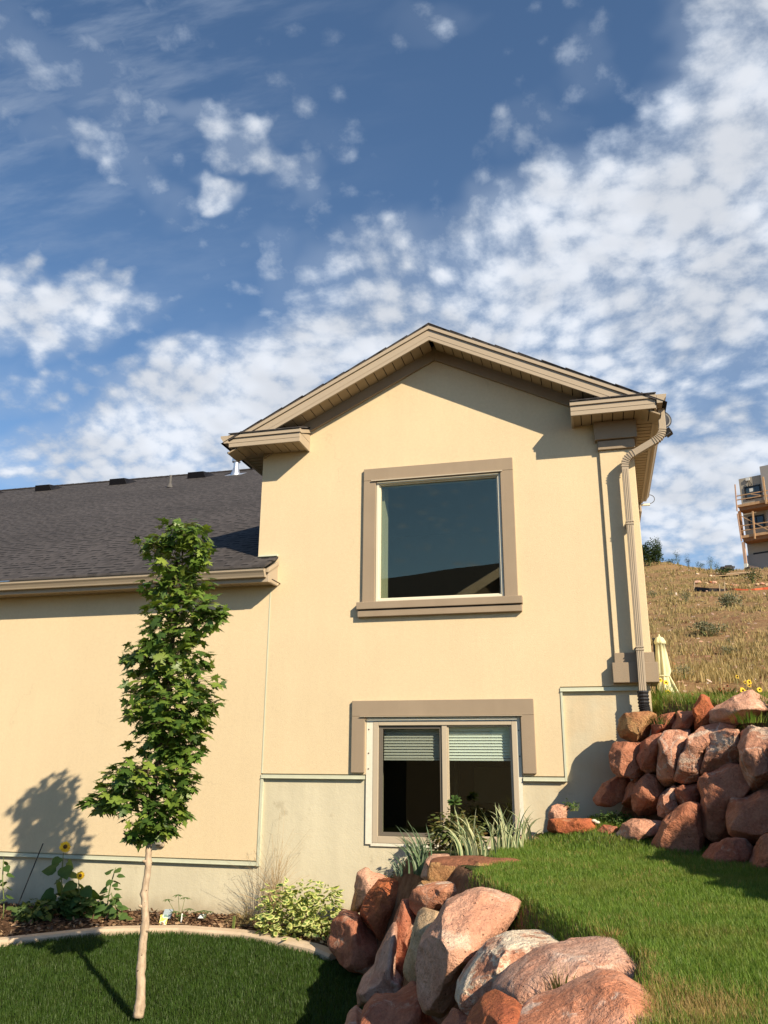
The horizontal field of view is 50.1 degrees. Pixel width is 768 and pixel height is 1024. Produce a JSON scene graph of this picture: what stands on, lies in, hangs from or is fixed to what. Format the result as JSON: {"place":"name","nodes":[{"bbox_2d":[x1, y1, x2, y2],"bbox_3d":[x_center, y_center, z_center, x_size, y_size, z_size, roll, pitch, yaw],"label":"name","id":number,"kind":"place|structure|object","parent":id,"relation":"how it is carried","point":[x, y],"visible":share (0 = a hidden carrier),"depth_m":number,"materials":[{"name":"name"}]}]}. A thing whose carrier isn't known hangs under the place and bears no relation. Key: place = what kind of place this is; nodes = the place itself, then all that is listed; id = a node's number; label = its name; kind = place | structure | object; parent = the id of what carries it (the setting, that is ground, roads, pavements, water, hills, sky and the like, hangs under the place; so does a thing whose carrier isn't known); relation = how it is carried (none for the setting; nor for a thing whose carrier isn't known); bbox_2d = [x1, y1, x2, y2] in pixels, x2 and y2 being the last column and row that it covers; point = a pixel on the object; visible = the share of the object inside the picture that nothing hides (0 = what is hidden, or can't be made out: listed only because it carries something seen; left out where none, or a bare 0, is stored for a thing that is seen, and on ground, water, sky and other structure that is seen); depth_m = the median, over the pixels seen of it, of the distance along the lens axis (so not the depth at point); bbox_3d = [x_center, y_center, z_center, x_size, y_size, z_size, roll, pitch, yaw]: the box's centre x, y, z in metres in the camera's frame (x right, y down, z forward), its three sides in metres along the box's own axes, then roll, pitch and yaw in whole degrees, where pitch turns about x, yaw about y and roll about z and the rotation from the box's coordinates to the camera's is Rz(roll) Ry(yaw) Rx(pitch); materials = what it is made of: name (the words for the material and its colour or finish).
{"place":"outdoors","nodes":[
{"label":"outdoors","id":0,"kind":"place"},
{"bbox_2d":[0,902,331,946],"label":"garden bed","id":1,"kind":"object","parent":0,"point":[7,926],"visible":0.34,"depth_m":9.39,"materials":[{"name":"brown wood"}]},
{"bbox_2d":[0,857,14,918],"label":"leafy plant","id":2,"kind":"object","parent":1,"relation":"on","point":[6,868],"visible":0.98,"depth_m":9.78,"materials":[{"name":"green plant"}]},
{"bbox_2d":[17,843,43,906],"bbox_3d":[-4.331,4.447,10.044,0.222,0.728,0.030,5,-18,-13],"label":"garden stake","id":3,"kind":"object","parent":1,"relation":"on","point":[30,874],"visible":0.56,"depth_m":10.04,"materials":[{"name":"black plastic"}]},
{"bbox_2d":[10,898,65,923],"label":"leafy plant","id":4,"kind":"object","parent":1,"relation":"on","point":[23,911],"visible":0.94,"depth_m":9.54,"materials":[{"name":"green plant"}]},
{"bbox_2d":[40,841,80,917],"bbox_3d":[-3.869,4.481,9.936,0.595,0.933,0.412,-14,-22,39],"label":"sunflower","id":5,"kind":"object","parent":1,"relation":"on","point":[66,872],"visible":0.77,"depth_m":9.91,"materials":[{"name":"green plant"}]},
{"bbox_2d":[45,887,103,920],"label":"leafy plant","id":6,"kind":"object","parent":1,"relation":"on","point":[83,901],"visible":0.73,"depth_m":9.72,"materials":[{"name":"green plant"}]},
{"bbox_2d":[59,871,106,918],"bbox_3d":[-3.605,4.582,9.785,0.663,0.557,0.408,-8,-19,26],"label":"sunflower","id":7,"kind":"object","parent":1,"relation":"on","point":[90,893],"visible":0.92,"depth_m":9.75,"materials":[{"name":"green plant"}]},
{"bbox_2d":[94,867,124,915],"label":"leafy plant","id":8,"kind":"object","parent":1,"relation":"on","point":[102,906],"visible":0.91,"depth_m":9.76,"materials":[{"name":"green plant"}]},
{"bbox_2d":[103,893,132,920],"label":"leafy plant","id":9,"kind":"object","parent":1,"relation":"on","point":[113,912],"visible":1,"depth_m":9.60,"materials":[{"name":"green plant"}]},
{"bbox_2d":[159,915,167,924],"bbox_3d":[-2.522,4.673,9.381,0.098,0.125,0.038,2,-17,-5],"label":"plant tag","id":10,"kind":"object","parent":1,"relation":"on","point":[163,918],"visible":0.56,"depth_m":9.39,"materials":[{"name":"yellow plastic"}]},
{"bbox_2d":[163,909,172,918],"bbox_3d":[-2.524,4.686,9.573,0.114,0.092,0.061,-1,-17,3],"label":"plant tag","id":11,"kind":"object","parent":1,"relation":"on","point":[167,911],"visible":0.79,"depth_m":9.58,"materials":[{"name":"grey plastic"}]},
{"bbox_2d":[162,894,194,920],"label":"seedling","id":12,"kind":"object","parent":1,"relation":"on","point":[183,915],"visible":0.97,"depth_m":9.51,"materials":[{"name":"green plant"}]},
{"bbox_2d":[218,900,260,925],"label":"dry plant","id":13,"kind":"object","parent":1,"relation":"on","point":[244,920],"visible":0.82,"depth_m":9.30,"materials":[{"name":"brown plant"}]},
{"bbox_2d":[219,813,319,918],"bbox_3d":[-1.341,4.113,9.631,1.273,1.258,0.608,-4,-18,14],"label":"dry plant","id":14,"kind":"object","parent":1,"relation":"on","point":[272,878],"visible":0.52,"depth_m":9.50,"materials":[{"name":"plant"}]},
{"bbox_2d":[250,876,344,941],"bbox_3d":[-0.954,4.343,8.895,1.084,0.745,0.665,-4,-18,14],"label":"variegated shrub","id":15,"kind":"object","parent":1,"relation":"on","point":[298,911],"visible":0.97,"depth_m":8.82,"materials":[{"name":"yellow plant"}]},
{"bbox_2d":[0,929,363,1023],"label":"lawn","id":16,"kind":"structure","parent":0,"point":[249,996],"depth_m":7.70,"materials":[{"name":"plant"}]},
{"bbox_2d":[74,517,232,1017],"bbox_3d":[-2.169,2.192,7.667,1.420,4.476,0.890,-4,-18,14],"label":"maple tree","id":17,"kind":"object","parent":16,"relation":"on","point":[155,714],"visible":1,"depth_m":7.70,"materials":[{"name":"green plant"}]},
{"bbox_2d":[0,925,335,960],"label":"kerb","id":18,"kind":"structure","parent":16,"relation":"on","point":[323,951],"depth_m":8.98,"materials":[{"name":"concrete"}]},
{"bbox_2d":[0,0,767,581],"label":"sky","id":19,"kind":"structure","parent":0,"point":[213,212],"materials":[{"name":"blue"}]},
{"bbox_2d":[368,833,649,1023],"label":"soil bank","id":20,"kind":"structure","parent":0,"point":[458,877],"depth_m":6.46,"materials":[{"name":"brown soil"}]},
{"bbox_2d":[327,909,377,974],"bbox_3d":[-0.266,4.242,8.121,0.613,0.531,0.830,-4,-18,14],"label":"boulder","id":21,"kind":"object","parent":20,"relation":"on","point":[352,943],"visible":0.82,"depth_m":7.90,"materials":[{"name":"red stone"}]},
{"bbox_2d":[345,1005,361,1023],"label":"boulder","id":22,"kind":"object","parent":20,"relation":"on","point":[354,1014],"visible":0.77,"depth_m":5.61,"materials":[{"name":"red stone"}]},
{"bbox_2d":[350,867,387,912],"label":"boulder","id":23,"kind":"object","parent":20,"relation":"on","point":[367,878],"visible":0.58,"depth_m":8.80,"materials":[{"name":"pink stone"}]},
{"bbox_2d":[360,877,397,940],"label":"boulder","id":24,"kind":"object","parent":20,"relation":"on","point":[377,907],"visible":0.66,"depth_m":7.92,"materials":[{"name":"orange stone"}]},
{"bbox_2d":[356,922,403,1006],"bbox_3d":[-0.034,3.542,6.404,0.370,0.629,0.605,-1,-17,4],"label":"boulder","id":25,"kind":"object","parent":20,"relation":"on","point":[382,974],"visible":0.77,"depth_m":6.22,"materials":[{"name":"grey stone"}]},
{"bbox_2d":[381,853,410,876],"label":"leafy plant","id":26,"kind":"object","parent":20,"relation":"on","point":[396,869],"visible":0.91,"depth_m":8.05,"materials":[{"name":"green plant"}]},
{"bbox_2d":[359,981,437,1023],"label":"boulder","id":27,"kind":"object","parent":20,"relation":"on","point":[402,1005],"visible":0.8,"depth_m":5.03,"materials":[{"name":"red stone"}]},
{"bbox_2d":[393,899,415,976],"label":"boulder","id":28,"kind":"object","parent":20,"relation":"on","point":[404,917],"visible":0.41,"depth_m":6.45,"materials":[{"name":"red stone"}]},
{"bbox_2d":[388,825,436,875],"bbox_3d":[0.271,3.097,7.577,0.536,0.476,0.384,-4,-18,14],"label":"iris clump","id":29,"kind":"object","parent":20,"relation":"on","point":[421,857],"visible":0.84,"depth_m":7.50,"materials":[{"name":"green plant"}]},
{"bbox_2d":[403,907,438,981],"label":"boulder","id":30,"kind":"object","parent":20,"relation":"on","point":[425,918],"visible":0.62,"depth_m":5.59,"materials":[{"name":"beige stone"}]},
{"bbox_2d":[409,881,456,915],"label":"boulder","id":31,"kind":"object","parent":20,"relation":"on","point":[434,895],"visible":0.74,"depth_m":6.41,"materials":[{"name":"brown stone"}]},
{"bbox_2d":[421,854,449,878],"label":"boulder","id":32,"kind":"object","parent":20,"relation":"on","point":[426,866],"visible":0.41,"depth_m":7.29,"materials":[{"name":"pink stone"}]},
{"bbox_2d":[441,1007,466,1023],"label":"boulder","id":33,"kind":"object","parent":20,"relation":"on","point":[456,1016],"visible":0.69,"depth_m":3.95,"materials":[{"name":"red stone"}]},
{"bbox_2d":[447,795,461,805],"bbox_3d":[0.766,3.276,8.907,0.169,0.393,0.148,-7,-19,24],"label":"tall spurge","id":34,"kind":"object","parent":20,"relation":"on","point":[456,798],"visible":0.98,"depth_m":8.94,"materials":[{"name":"green plant"}]},
{"bbox_2d":[425,805,487,850],"bbox_3d":[0.755,3.462,8.854,0.768,0.579,0.577,-4,-18,14],"label":"dark shrub","id":35,"kind":"object","parent":20,"relation":"on","point":[438,833],"visible":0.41,"depth_m":8.78,"materials":[{"name":"green plant"}]},
{"bbox_2d":[415,887,520,1017],"bbox_3d":[0.509,2.657,4.927,0.640,0.712,0.929,-4,-18,14],"label":"boulder","id":36,"kind":"object","parent":20,"relation":"on","point":[462,928],"visible":0.89,"depth_m":4.75,"materials":[{"name":"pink stone"}]},
{"bbox_2d":[427,855,518,880],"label":"boulder","id":37,"kind":"object","parent":20,"relation":"on","point":[441,868],"visible":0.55,"depth_m":6.75,"materials":[{"name":"brown stone"}]},
{"bbox_2d":[466,989,522,1023],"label":"boulder","id":38,"kind":"object","parent":20,"relation":"on","point":[494,1006],"visible":0.95,"depth_m":2.98,"materials":[{"name":"orange stone"}]},
{"bbox_2d":[455,929,559,1015],"bbox_3d":[0.650,2.370,4.219,0.589,0.365,0.762,-4,-18,14],"label":"boulder","id":39,"kind":"object","parent":20,"relation":"on","point":[491,960],"visible":0.6,"depth_m":4.06,"materials":[{"name":"white stone"}]},
{"bbox_2d":[509,805,546,843],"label":"iris clump","id":40,"kind":"object","parent":20,"relation":"on","point":[527,834],"visible":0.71,"depth_m":8.50,"materials":[{"name":"green plant"}]},
{"bbox_2d":[492,935,647,1005],"bbox_3d":[0.880,2.102,3.699,0.784,0.306,0.713,-4,-18,14],"label":"boulder","id":41,"kind":"object","parent":20,"relation":"on","point":[521,980],"visible":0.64,"depth_m":3.54,"materials":[{"name":"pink stone"}]},
{"bbox_2d":[541,964,575,990],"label":"grass clump","id":42,"kind":"object","parent":41,"relation":"on","point":[554,985],"visible":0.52,"depth_m":3.32,"materials":[{"name":"green plant"}]},
{"bbox_2d":[597,928,626,940],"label":"grass clump","id":43,"kind":"object","parent":41,"relation":"on","point":[610,934],"visible":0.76,"depth_m":3.84,"materials":[{"name":"green plant"}]},
{"bbox_2d":[517,968,661,1023],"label":"boulder","id":44,"kind":"object","parent":20,"relation":"on","point":[603,996],"visible":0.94,"depth_m":2.79,"materials":[{"name":"stone"}]},
{"bbox_2d":[427,814,767,1023],"bbox_3d":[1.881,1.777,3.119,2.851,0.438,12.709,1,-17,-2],"label":"lawn","id":45,"kind":"structure","parent":0,"point":[470,867],"depth_m":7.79,"materials":[{"name":"plant"}]},
{"bbox_2d":[441,810,501,856],"bbox_3d":[0.772,2.897,7.410,0.658,0.439,0.312,1,-17,-3],"label":"iris clump","id":46,"kind":"object","parent":45,"relation":"on","point":[471,847],"visible":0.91,"depth_m":7.38,"materials":[{"name":"plant"}]},
{"bbox_2d":[481,803,529,850],"bbox_3d":[1.129,3.058,7.951,0.636,0.466,0.275,-4,-18,14],"label":"iris clump","id":47,"kind":"object","parent":45,"relation":"on","point":[507,840],"visible":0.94,"depth_m":7.88,"materials":[{"name":"plant"}]},
{"bbox_2d":[547,818,595,834],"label":"boulder","id":48,"kind":"object","parent":45,"relation":"on","point":[562,825],"visible":0.76,"depth_m":8.37,"materials":[{"name":"orange stone"}]},
{"bbox_2d":[548,804,568,818],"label":"boulder","id":49,"kind":"object","parent":48,"relation":"on","point":[558,811],"visible":0.76,"depth_m":8.76,"materials":[{"name":"pink stone"}]},
{"bbox_2d":[562,798,578,811],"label":"weed","id":50,"kind":"object","parent":49,"relation":"on","point":[572,806],"visible":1,"depth_m":8.80,"materials":[{"name":"green plant"}]},
{"bbox_2d":[597,825,617,833],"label":"boulder","id":51,"kind":"object","parent":45,"relation":"on","point":[605,828],"visible":0.63,"depth_m":8.20,"materials":[{"name":"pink stone"}]},
{"bbox_2d":[593,776,629,806],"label":"boulder","id":52,"kind":"object","parent":45,"relation":"on","point":[609,792],"visible":0.81,"depth_m":8.73,"materials":[{"name":"red stone"}]},
{"bbox_2d":[595,810,631,825],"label":"weed","id":53,"kind":"object","parent":45,"relation":"on","point":[612,816],"visible":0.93,"depth_m":8.51,"materials":[{"name":"green plant"}]},
{"bbox_2d":[615,818,661,841],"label":"boulder","id":54,"kind":"object","parent":45,"relation":"on","point":[638,830],"visible":0.71,"depth_m":7.95,"materials":[{"name":"pink stone"}]},
{"bbox_2d":[651,801,705,852],"bbox_3d":[2.774,3.034,7.795,0.521,0.553,0.593,-4,-18,14],"label":"boulder","id":55,"kind":"object","parent":45,"relation":"on","point":[681,826],"visible":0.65,"depth_m":7.56,"materials":[{"name":"red stone"}]},
{"bbox_2d":[702,837,753,863],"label":"boulder","id":56,"kind":"object","parent":45,"relation":"on","point":[737,849],"visible":0.56,"depth_m":6.86,"materials":[{"name":"red stone"}]},
{"bbox_2d":[749,833,767,869],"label":"boulder","id":57,"kind":"object","parent":45,"relation":"on","point":[759,856],"visible":0.69,"depth_m":6.50,"materials":[{"name":"red stone"}]},
{"bbox_2d":[618,703,767,847],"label":"terrace","id":58,"kind":"structure","parent":0,"point":[656,816],"depth_m":8.44,"materials":[{"name":"brown stone"}]},
{"bbox_2d":[621,777,640,808],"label":"boulder","id":59,"kind":"object","parent":58,"relation":"on","point":[626,801],"visible":0.54,"depth_m":8.61,"materials":[{"name":"red stone"}]},
{"bbox_2d":[609,741,645,778],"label":"boulder","id":60,"kind":"object","parent":59,"relation":"on","point":[622,759],"visible":0.77,"depth_m":8.57,"materials":[{"name":"red stone"}]},
{"bbox_2d":[617,711,656,741],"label":"boulder","id":61,"kind":"object","parent":60,"relation":"on","point":[633,727],"visible":0.92,"depth_m":8.79,"materials":[{"name":"beige stone"}]},
{"bbox_2d":[631,773,664,815],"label":"boulder","id":62,"kind":"object","parent":58,"relation":"on","point":[648,789],"visible":0.81,"depth_m":8.31,"materials":[{"name":"red stone"}]},
{"bbox_2d":[636,733,661,773],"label":"boulder","id":63,"kind":"object","parent":62,"relation":"on","point":[646,757],"visible":0.65,"depth_m":8.42,"materials":[{"name":"red stone"}]},
{"bbox_2d":[651,712,675,734],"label":"boulder","id":64,"kind":"object","parent":63,"relation":"on","point":[659,728],"visible":0.55,"depth_m":8.59,"materials":[{"name":"red stone"}]},
{"bbox_2d":[643,714,673,724],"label":"grass clump","id":65,"kind":"object","parent":64,"relation":"on","point":[658,721],"visible":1,"depth_m":8.51,"materials":[{"name":"green plant"}]},
{"bbox_2d":[650,683,677,700],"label":"leafy plant","id":66,"kind":"object","parent":58,"relation":"on","point":[653,694],"visible":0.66,"depth_m":9.62,"materials":[{"name":"green plant"}]},
{"bbox_2d":[654,634,677,692],"bbox_3d":[5.493,3.287,15.836,0.326,1.876,0.473,15,-22,-39],"label":"patio umbrella","id":67,"kind":"object","parent":58,"relation":"on","point":[662,660],"visible":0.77,"depth_m":15.92,"materials":[{"name":"beige fabric"}]},
{"bbox_2d":[657,785,677,817],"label":"boulder","id":68,"kind":"object","parent":58,"relation":"on","point":[667,803],"visible":0.74,"depth_m":8.05,"materials":[{"name":"red stone"}]},
{"bbox_2d":[656,729,690,786],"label":"boulder","id":69,"kind":"object","parent":68,"relation":"on","point":[671,744],"visible":0.73,"depth_m":8.18,"materials":[{"name":"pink stone"}]},
{"bbox_2d":[671,711,694,732],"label":"boulder","id":70,"kind":"object","parent":69,"relation":"on","point":[684,720],"visible":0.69,"depth_m":8.40,"materials":[{"name":"red stone"}]},
{"bbox_2d":[675,783,700,804],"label":"boulder","id":71,"kind":"object","parent":58,"relation":"on","point":[684,793],"visible":0.65,"depth_m":7.96,"materials":[{"name":"red stone"}]},
{"bbox_2d":[673,722,736,784],"bbox_3d":[3.183,2.396,8.148,0.651,0.596,0.516,-4,-18,14],"label":"boulder","id":72,"kind":"object","parent":71,"relation":"on","point":[689,763],"visible":0.89,"depth_m":7.99,"materials":[{"name":"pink stone"}]},
{"bbox_2d":[692,694,713,730],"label":"boulder","id":73,"kind":"object","parent":72,"relation":"on","point":[703,706],"visible":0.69,"depth_m":8.23,"materials":[{"name":"orange stone"}]},
{"bbox_2d":[709,690,767,725],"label":"boulder","id":74,"kind":"object","parent":72,"relation":"on","point":[742,703],"visible":0.78,"depth_m":7.95,"materials":[{"name":"pink stone"}]},
{"bbox_2d":[651,689,767,731],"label":"grass","id":75,"kind":"structure","parent":58,"relation":"on","point":[678,698],"depth_m":8.93,"materials":[{"name":"green plant"}]},
{"bbox_2d":[700,728,739,774],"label":"boulder","id":76,"kind":"object","parent":58,"relation":"on","point":[721,749],"visible":0.75,"depth_m":7.84,"materials":[{"name":"red stone"}]},
{"bbox_2d":[697,762,750,842],"bbox_3d":[3.216,2.738,7.728,0.530,0.729,0.665,-4,-18,14],"label":"boulder","id":77,"kind":"object","parent":58,"relation":"on","point":[720,787],"visible":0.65,"depth_m":7.51,"materials":[{"name":"red stone"}]},
{"bbox_2d":[703,686,746,697],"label":"leafy plant","id":78,"kind":"object","parent":58,"relation":"on","point":[720,692],"visible":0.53,"depth_m":8.85,"materials":[{"name":"green plant"}]},
{"bbox_2d":[725,789,767,843],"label":"boulder","id":79,"kind":"object","parent":58,"relation":"on","point":[746,816],"visible":0.88,"depth_m":7.08,"materials":[{"name":"red stone"}]},
{"bbox_2d":[737,725,767,791],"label":"boulder","id":80,"kind":"object","parent":79,"relation":"on","point":[752,746],"visible":0.94,"depth_m":7.39,"materials":[{"name":"red stone"}]},
{"bbox_2d":[727,710,766,722],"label":"grass clump","id":81,"kind":"object","parent":80,"relation":"on","point":[747,720],"visible":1,"depth_m":7.60,"materials":[{"name":"green plant"}]},
{"bbox_2d":[644,561,767,695],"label":"hillside","id":82,"kind":"structure","parent":0,"point":[761,622],"depth_m":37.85,"materials":[{"name":"beige plant"}]},
{"bbox_2d":[642,538,663,565],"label":"hill tree","id":83,"kind":"object","parent":82,"relation":"on","point":[654,553],"visible":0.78,"depth_m":77.66,"materials":[{"name":"green plant"}]},
{"bbox_2d":[672,664,693,678],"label":"sagebrush","id":84,"kind":"object","parent":82,"relation":"on","point":[682,669],"visible":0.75,"depth_m":21.18,"materials":[{"name":"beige plant"}]},
{"bbox_2d":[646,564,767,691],"bbox_3d":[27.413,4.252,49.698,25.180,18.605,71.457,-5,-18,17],"label":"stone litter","id":85,"kind":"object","parent":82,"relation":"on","point":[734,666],"visible":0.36,"depth_m":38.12,"materials":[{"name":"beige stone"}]},
{"bbox_2d":[688,620,727,636],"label":"sagebrush","id":86,"kind":"object","parent":82,"relation":"on","point":[712,628],"visible":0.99,"depth_m":32.47,"materials":[{"name":"green plant"}]},
{"bbox_2d":[713,567,736,574],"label":"crest shrub","id":87,"kind":"object","parent":82,"relation":"on","point":[724,570],"visible":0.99,"depth_m":66.30,"materials":[{"name":"green plant"}]},
{"bbox_2d":[718,644,737,653],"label":"sagebrush","id":88,"kind":"object","parent":82,"relation":"on","point":[726,648],"visible":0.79,"depth_m":27.45,"materials":[{"name":"green plant"}]},
{"bbox_2d":[716,592,744,606],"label":"sagebrush","id":89,"kind":"object","parent":82,"relation":"on","point":[726,601],"visible":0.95,"depth_m":42.04,"materials":[{"name":"green plant"}]},
{"bbox_2d":[694,582,767,591],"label":"silt fence","id":90,"kind":"object","parent":82,"relation":"on","point":[698,589],"visible":0.88,"depth_m":51.78,"materials":[{"name":"orange fabric"}]},
{"bbox_2d":[719,571,755,575],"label":"plank pile","id":91,"kind":"object","parent":82,"relation":"on","point":[738,573],"visible":0.79,"depth_m":64.42,"materials":[{"name":"beige wood"}]},
{"bbox_2d":[734,465,767,568],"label":"unfinished building","id":92,"kind":"structure","parent":82,"relation":"on","point":[753,507],"depth_m":77.79,"materials":[{"name":"brown"}]},
{"bbox_2d":[744,484,761,499],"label":"window","id":93,"kind":"structure","parent":92,"relation":"in","point":[754,488],"depth_m":79.13,"materials":[{"name":"black"}]},
{"bbox_2d":[748,514,765,528],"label":"window","id":94,"kind":"structure","parent":92,"relation":"in","point":[758,518],"depth_m":78.19,"materials":[{"name":"black"}]},
{"bbox_2d":[743,568,762,582],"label":"crest shrub","id":95,"kind":"object","parent":82,"relation":"on","point":[752,574],"visible":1,"depth_m":56.14,"materials":[{"name":"green plant"}]},
{"label":"ground","id":96,"kind":"structure","parent":0,"visible":0},
{"bbox_2d":[0,323,666,919],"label":"house","id":97,"kind":"structure","parent":96,"relation":"on","point":[426,567],"depth_m":10.59,"materials":[{"name":"beige paint"}]},
{"bbox_2d":[356,457,522,617],"bbox_3d":[0.720,0.366,10.641,2.090,1.997,0.455,-4,-18,14],"label":"window","id":98,"kind":"structure","parent":97,"relation":"in","point":[375,504],"depth_m":10.51,"materials":[{"name":"beige plastic"}]},
{"bbox_2d":[351,699,536,848],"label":"window","id":99,"kind":"structure","parent":97,"relation":"in","point":[411,728],"depth_m":9.83,"materials":[{"name":"beige plastic"}]},
{"bbox_2d":[665,412,672,437],"bbox_3d":[3.648,-1.142,10.759,0.262,0.487,0.408,-4,-18,14],"label":"satellite dish","id":100,"kind":"object","parent":97,"relation":"attached to","point":[668,420],"visible":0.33,"depth_m":10.80,"materials":[{"name":"black plastic"}]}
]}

